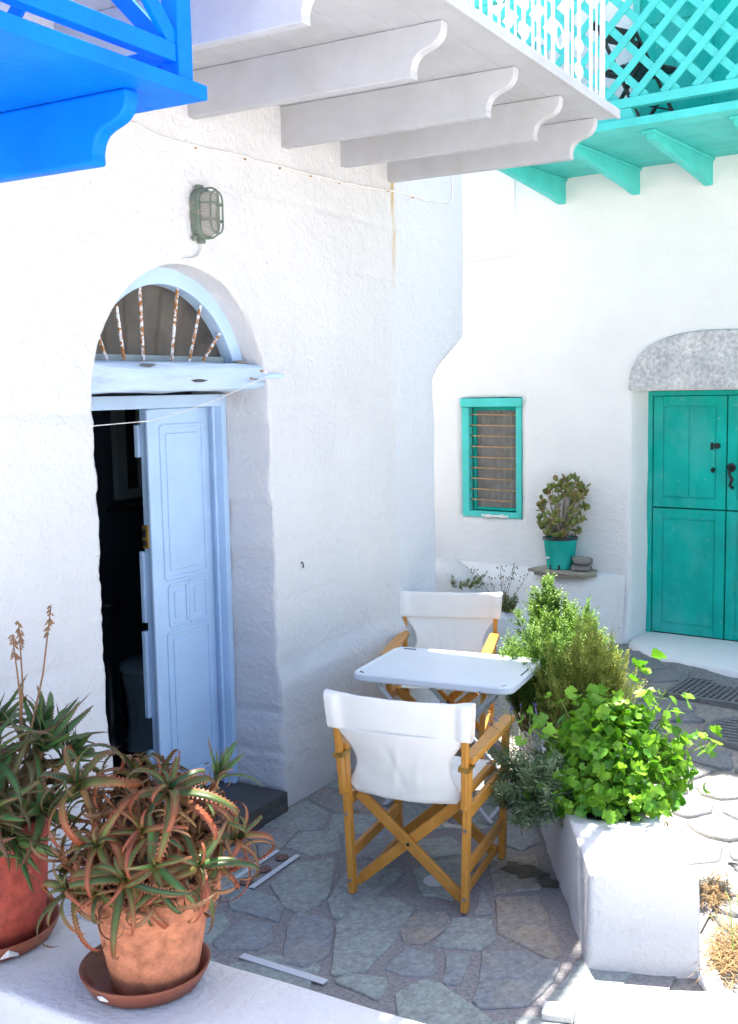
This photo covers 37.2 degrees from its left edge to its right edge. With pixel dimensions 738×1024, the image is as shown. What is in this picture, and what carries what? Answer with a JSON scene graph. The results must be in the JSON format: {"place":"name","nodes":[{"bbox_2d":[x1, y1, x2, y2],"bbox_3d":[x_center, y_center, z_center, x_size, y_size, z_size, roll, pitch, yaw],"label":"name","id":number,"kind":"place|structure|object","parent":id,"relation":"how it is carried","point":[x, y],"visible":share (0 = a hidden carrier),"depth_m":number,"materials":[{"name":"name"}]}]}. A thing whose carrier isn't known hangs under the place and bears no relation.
{"place":"outdoors","nodes":[
{"label":"outdoors","id":0,"kind":"place"},
{"bbox_2d":[232,360,246,363],"bbox_3d":[-0.615,-0.711,5.200,0.064,0.018,0.078,3,7,30],"label":"pebble","id":1,"kind":"object","parent":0,"point":[241,362],"visible":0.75,"depth_m":5.17,"materials":[{"name":"grey stone"}]},
{"bbox_2d":[95,773,737,1023],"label":"patio","id":2,"kind":"structure","parent":0,"point":[401,935],"depth_m":4.28,"materials":[{"name":"stone"}]},
{"bbox_2d":[323,689,514,913],"bbox_3d":[0.242,1.128,4.641,0.624,0.880,0.687,2,7,23],"label":"director chair","id":3,"kind":"object","parent":2,"relation":"on","point":[405,750],"visible":1,"depth_m":4.39,"materials":[{"name":"white fabric"}]},
{"bbox_2d":[380,591,502,758],"bbox_3d":[0.426,0.944,6.263,0.624,0.880,0.687,0,6,12],"label":"director chair","id":4,"kind":"object","parent":2,"relation":"on","point":[460,622],"visible":0.48,"depth_m":6.52,"materials":[{"name":"white fabric"}]},
{"bbox_2d":[354,647,541,824],"bbox_3d":[0.411,1.122,5.535,0.824,0.708,0.604,2,7,24],"label":"folding table","id":5,"kind":"object","parent":2,"relation":"on","point":[495,677],"visible":0.74,"depth_m":5.41,"materials":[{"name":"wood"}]},
{"bbox_2d":[541,1001,574,1023],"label":"white slab","id":6,"kind":"structure","parent":2,"relation":"on","point":[560,1012],"depth_m":3.63,"materials":[{"name":"white concrete"}]},
{"bbox_2d":[518,711,725,991],"bbox_3d":[1.060,1.365,4.946,0.519,0.394,2.474,-1,6,1],"label":"planter","id":7,"kind":"object","parent":2,"relation":"on","point":[629,886],"visible":0.55,"depth_m":3.92,"materials":[{"name":"concrete"}]},
{"bbox_2d":[475,691,590,835],"bbox_3d":[0.712,1.064,4.680,0.494,0.553,0.555,-2,6,-4],"label":"lavender bush","id":8,"kind":"object","parent":7,"relation":"on","point":[527,811],"visible":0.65,"depth_m":4.55,"materials":[{"name":"green plant"}]},
{"bbox_2d":[506,571,583,654],"bbox_3d":[0.983,0.713,5.995,0.340,0.801,0.338,-7,8,-41],"label":"myrtle bush","id":9,"kind":"object","parent":7,"relation":"on","point":[550,595],"visible":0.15,"depth_m":5.95,"materials":[{"name":"green plant"}]},
{"bbox_2d":[490,594,623,737],"bbox_3d":[0.974,0.789,5.704,0.675,0.718,0.607,3,7,30],"label":"rosemary bush","id":10,"kind":"object","parent":7,"relation":"on","point":[524,694],"visible":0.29,"depth_m":5.63,"materials":[{"name":"green plant"}]},
{"bbox_2d":[527,611,647,742],"bbox_3d":[1.067,0.835,5.365,0.597,0.698,0.437,-1,6,4],"label":"rosemary bush","id":11,"kind":"object","parent":7,"relation":"on","point":[608,671],"visible":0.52,"depth_m":5.30,"materials":[{"name":"green plant"}]},
{"bbox_2d":[514,648,722,826],"bbox_3d":[1.043,0.940,4.584,0.790,0.707,0.678,3,7,30],"label":"leafy shrub","id":12,"kind":"object","parent":7,"relation":"on","point":[600,737],"visible":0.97,"depth_m":4.50,"materials":[{"name":"green plant"}]},
{"bbox_2d":[351,643,737,993],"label":"street","id":13,"kind":"structure","parent":0,"point":[702,828],"depth_m":5.50,"materials":[{"name":"white stone"}]},
{"bbox_2d":[435,556,482,592],"bbox_3d":[0.538,0.793,9.042,0.936,0.892,0.720,3,7,30],"label":"boulder","id":14,"kind":"object","parent":13,"relation":"on","point":[458,570],"visible":0.15,"depth_m":8.67,"materials":[{"name":"white stone"}]},
{"bbox_2d":[445,567,486,589],"bbox_3d":[0.716,0.552,8.751,0.403,0.170,0.446,-6,8,-38],"label":"weed","id":15,"kind":"object","parent":14,"relation":"on","point":[476,581],"visible":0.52,"depth_m":8.63,"materials":[{"name":"green plant"}]},
{"bbox_2d":[483,600,529,650],"bbox_3d":[0.993,0.991,8.674,0.714,0.607,0.643,3,7,30],"label":"boulder","id":16,"kind":"object","parent":13,"relation":"on","point":[503,625],"visible":0.09,"depth_m":8.37,"materials":[{"name":"white stone"}]},
{"bbox_2d":[471,563,535,612],"bbox_3d":[1.020,0.596,8.482,0.485,0.409,0.293,3,7,30],"label":"weed","id":17,"kind":"object","parent":16,"relation":"on","point":[507,606],"visible":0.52,"depth_m":8.46,"materials":[{"name":"green plant"}]},
{"bbox_2d":[575,987,737,1023],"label":"white step","id":18,"kind":"object","parent":13,"relation":"on","point":[608,1006],"visible":1,"depth_m":3.44,"materials":[{"name":"white concrete"}]},
{"bbox_2d":[625,650,737,689],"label":"stone paving","id":19,"kind":"object","parent":13,"relation":"on","point":[707,674],"visible":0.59,"depth_m":7.52,"materials":[{"name":"grey stone"}]},
{"bbox_2d":[661,676,737,708],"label":"drain grating","id":20,"kind":"object","parent":13,"relation":"on","point":[704,691],"visible":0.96,"depth_m":7.11,"materials":[{"name":"metal"}]},
{"bbox_2d":[687,907,737,991],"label":"dry grass","id":21,"kind":"structure","parent":13,"relation":"on","point":[729,951],"depth_m":3.96,"materials":[{"name":"plant"}]},
{"bbox_2d":[700,887,737,949],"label":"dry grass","id":22,"kind":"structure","parent":21,"relation":"on","point":[731,919],"depth_m":4.00,"materials":[{"name":"beige plant"}]},
{"bbox_2d":[698,868,737,914],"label":"dry grass","id":23,"kind":"structure","parent":13,"relation":"on","point":[715,888],"depth_m":4.47,"materials":[{"name":"plant"}]},
{"bbox_2d":[704,716,737,750],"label":"manhole cover","id":24,"kind":"object","parent":13,"relation":"on","point":[729,733],"visible":0.83,"depth_m":6.35,"materials":[{"name":"metal"}]},
{"bbox_2d":[593,21,677,116],"bbox_3d":[1.800,-2.886,7.313,0.410,0.808,0.471,-5,8,-34],"label":"folding chair","id":25,"kind":"object","parent":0,"point":[640,70],"visible":0.28,"depth_m":7.32,"materials":[{"name":"black metal"}]},
{"label":"ground","id":26,"kind":"structure","parent":0,"visible":0},
{"bbox_2d":[0,914,423,1023],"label":"wall","id":27,"kind":"structure","parent":26,"relation":"on","point":[40,984],"depth_m":2.99,"materials":[{"name":"white paint"}]},
{"bbox_2d":[0,895,59,961],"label":"pot saucer","id":28,"kind":"object","parent":27,"relation":"on","point":[44,934],"visible":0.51,"depth_m":3.25,"materials":[{"name":"brown ceramic"}]},
{"bbox_2d":[0,604,118,948],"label":"potted aloe","id":29,"kind":"object","parent":28,"relation":"on","point":[24,819],"visible":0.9,"depth_m":3.24,"materials":[{"name":"plant"}]},
{"bbox_2d":[79,941,210,1008],"bbox_3d":[-0.629,1.287,3.080,0.364,0.053,0.369,3,7,30],"label":"pot saucer","id":30,"kind":"object","parent":27,"relation":"on","point":[94,975],"visible":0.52,"depth_m":2.99,"materials":[{"name":"brown ceramic"}]},
{"bbox_2d":[30,737,276,994],"bbox_3d":[-0.597,0.953,3.013,0.596,0.720,0.595,3,7,30],"label":"potted aloe","id":31,"kind":"object","parent":30,"relation":"on","point":[147,901],"visible":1,"depth_m":2.90,"materials":[{"name":"plant"}]},
{"bbox_2d":[0,2,462,922],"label":"white house","id":32,"kind":"structure","parent":26,"relation":"on","point":[332,310],"depth_m":5.34,"materials":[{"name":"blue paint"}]},
{"bbox_2d":[0,0,206,182],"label":"blue balcony","id":33,"kind":"structure","parent":32,"relation":"attached to","point":[68,103],"depth_m":3.12,"materials":[{"name":"paint"}]},
{"bbox_2d":[91,408,160,718],"bbox_3d":[-1.520,-0.030,6.676,0.120,2.620,1.200,3,7,30],"label":"doorway","id":34,"kind":"structure","parent":32,"relation":"attached to","point":[118,467],"depth_m":6.66,"materials":[{"name":"black"}]},
{"bbox_2d":[106,501,142,512],"bbox_3d":[-1.360,-0.056,6.731,0.180,0.063,0.540,3,7,30],"label":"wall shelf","id":35,"kind":"object","parent":34,"relation":"attached to","point":[134,507],"depth_m":6.52,"materials":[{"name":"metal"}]},
{"bbox_2d":[0,375,268,425],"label":"string","id":36,"kind":"object","parent":32,"relation":"hanging from","point":[132,422],"visible":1,"depth_m":4.40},
{"bbox_2d":[119,653,152,752],"bbox_3d":[-1.226,1.079,6.247,0.380,0.500,0.380,3,7,30],"label":"chair","id":37,"kind":"object","parent":32,"relation":"on","point":[140,735],"visible":0.35,"depth_m":6.12,"materials":[{"name":"black"}]},
{"bbox_2d":[134,407,219,802],"bbox_3d":[-0.922,0.452,5.336,0.082,1.907,0.483,3,7,30],"label":"door","id":38,"kind":"structure","parent":32,"relation":"in","point":[177,566],"depth_m":5.28,"materials":[{"name":"blue paint"}]},
{"bbox_2d":[183,184,223,259],"bbox_3d":[-0.709,-1.252,4.732,0.118,0.331,0.173,3,7,30],"label":"bulkhead lamp","id":39,"kind":"object","parent":32,"relation":"attached to","point":[205,206],"visible":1,"depth_m":4.72,"materials":[{"name":"clear glass"}]},
{"bbox_2d":[128,121,452,203],"bbox_3d":[-0.327,-1.807,5.457,0.024,0.291,3.460,3,7,30],"label":"wall cable","id":40,"kind":"object","parent":32,"relation":"attached to","point":[227,152],"depth_m":5.30,"materials":[{"name":"white metal"}]},
{"bbox_2d":[7,0,619,182],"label":"white balcony","id":41,"kind":"structure","parent":32,"relation":"attached to","point":[407,90],"depth_m":4.68,"materials":[{"name":"paint"}]},
{"bbox_2d":[432,0,737,677],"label":"back house","id":42,"kind":"structure","parent":26,"relation":"on","point":[596,346],"depth_m":8.40,"materials":[{"name":"white paint"}]},
{"bbox_2d":[463,179,515,262],"bbox_3d":[0.718,-2.417,8.920,1.071,0.816,0.014,4,8,36],"label":"wall conduit","id":43,"kind":"object","parent":42,"relation":"attached to","point":[514,238],"depth_m":8.64,"materials":[{"name":"white plastic"}]},
{"bbox_2d":[460,398,522,518],"bbox_3d":[1.026,-0.443,9.005,0.569,0.983,0.116,4,8,36],"label":"window","id":44,"kind":"structure","parent":42,"relation":"in","point":[496,468],"depth_m":9.03,"materials":[{"name":"teal paint"}]},
{"bbox_2d":[528,565,596,578],"bbox_3d":[1.522,0.468,8.529,0.524,0.053,0.246,4,8,36],"label":"stone shelf","id":45,"kind":"object","parent":42,"relation":"on","point":[544,569],"visible":0.78,"depth_m":8.42,"materials":[{"name":"grey stone"}]},
{"bbox_2d":[536,472,590,569],"bbox_3d":[1.497,0.066,8.498,0.472,0.749,0.299,4,8,36],"label":"potted jade","id":46,"kind":"object","parent":45,"relation":"on","point":[560,544],"visible":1,"depth_m":8.44,"materials":[{"name":"green plant"}]},
{"bbox_2d":[571,564,591,571],"bbox_3d":[1.628,0.428,8.418,0.170,0.066,0.135,3,7,30],"label":"stone","id":47,"kind":"object","parent":45,"relation":"on","point":[581,568],"visible":0.93,"depth_m":8.37,"materials":[{"name":"grey stone"}]},
{"bbox_2d":[572,556,592,564],"bbox_3d":[1.636,0.373,8.410,0.165,0.072,0.120,3,7,30],"label":"stone","id":48,"kind":"object","parent":47,"relation":"on","point":[579,560],"visible":1,"depth_m":8.36,"materials":[{"name":"grey stone"}]},
{"bbox_2d":[468,0,737,204],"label":"aqua balcony","id":49,"kind":"structure","parent":42,"relation":"attached to","point":[694,133],"depth_m":6.98,"materials":[{"name":"paint"}]},
{"bbox_2d":[640,0,737,115],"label":"balcony door","id":50,"kind":"structure","parent":49,"relation":"in","point":[688,9],"depth_m":7.65,"materials":[{"name":"teal paint"}]},
{"bbox_2d":[652,507,726,638],"bbox_3d":[2.447,0.461,8.391,0.562,0.972,0.050,4,8,36],"label":"door","id":51,"kind":"structure","parent":42,"relation":"in","point":[689,562],"depth_m":8.37,"materials":[{"name":"teal paint"}]},
{"bbox_2d":[653,395,728,509],"bbox_3d":[2.417,-0.451,8.272,0.562,0.851,0.093,4,8,36],"label":"door","id":52,"kind":"structure","parent":42,"relation":"in","point":[691,432],"depth_m":8.26,"materials":[{"name":"teal paint"}]},
{"bbox_2d":[724,511,737,640],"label":"door","id":53,"kind":"structure","parent":42,"relation":"in","point":[731,577],"depth_m":8.17,"materials":[{"name":"teal paint"}]},
{"bbox_2d":[727,395,737,510],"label":"door","id":54,"kind":"structure","parent":42,"relation":"in","point":[732,461],"depth_m":8.07,"materials":[{"name":"teal paint"}]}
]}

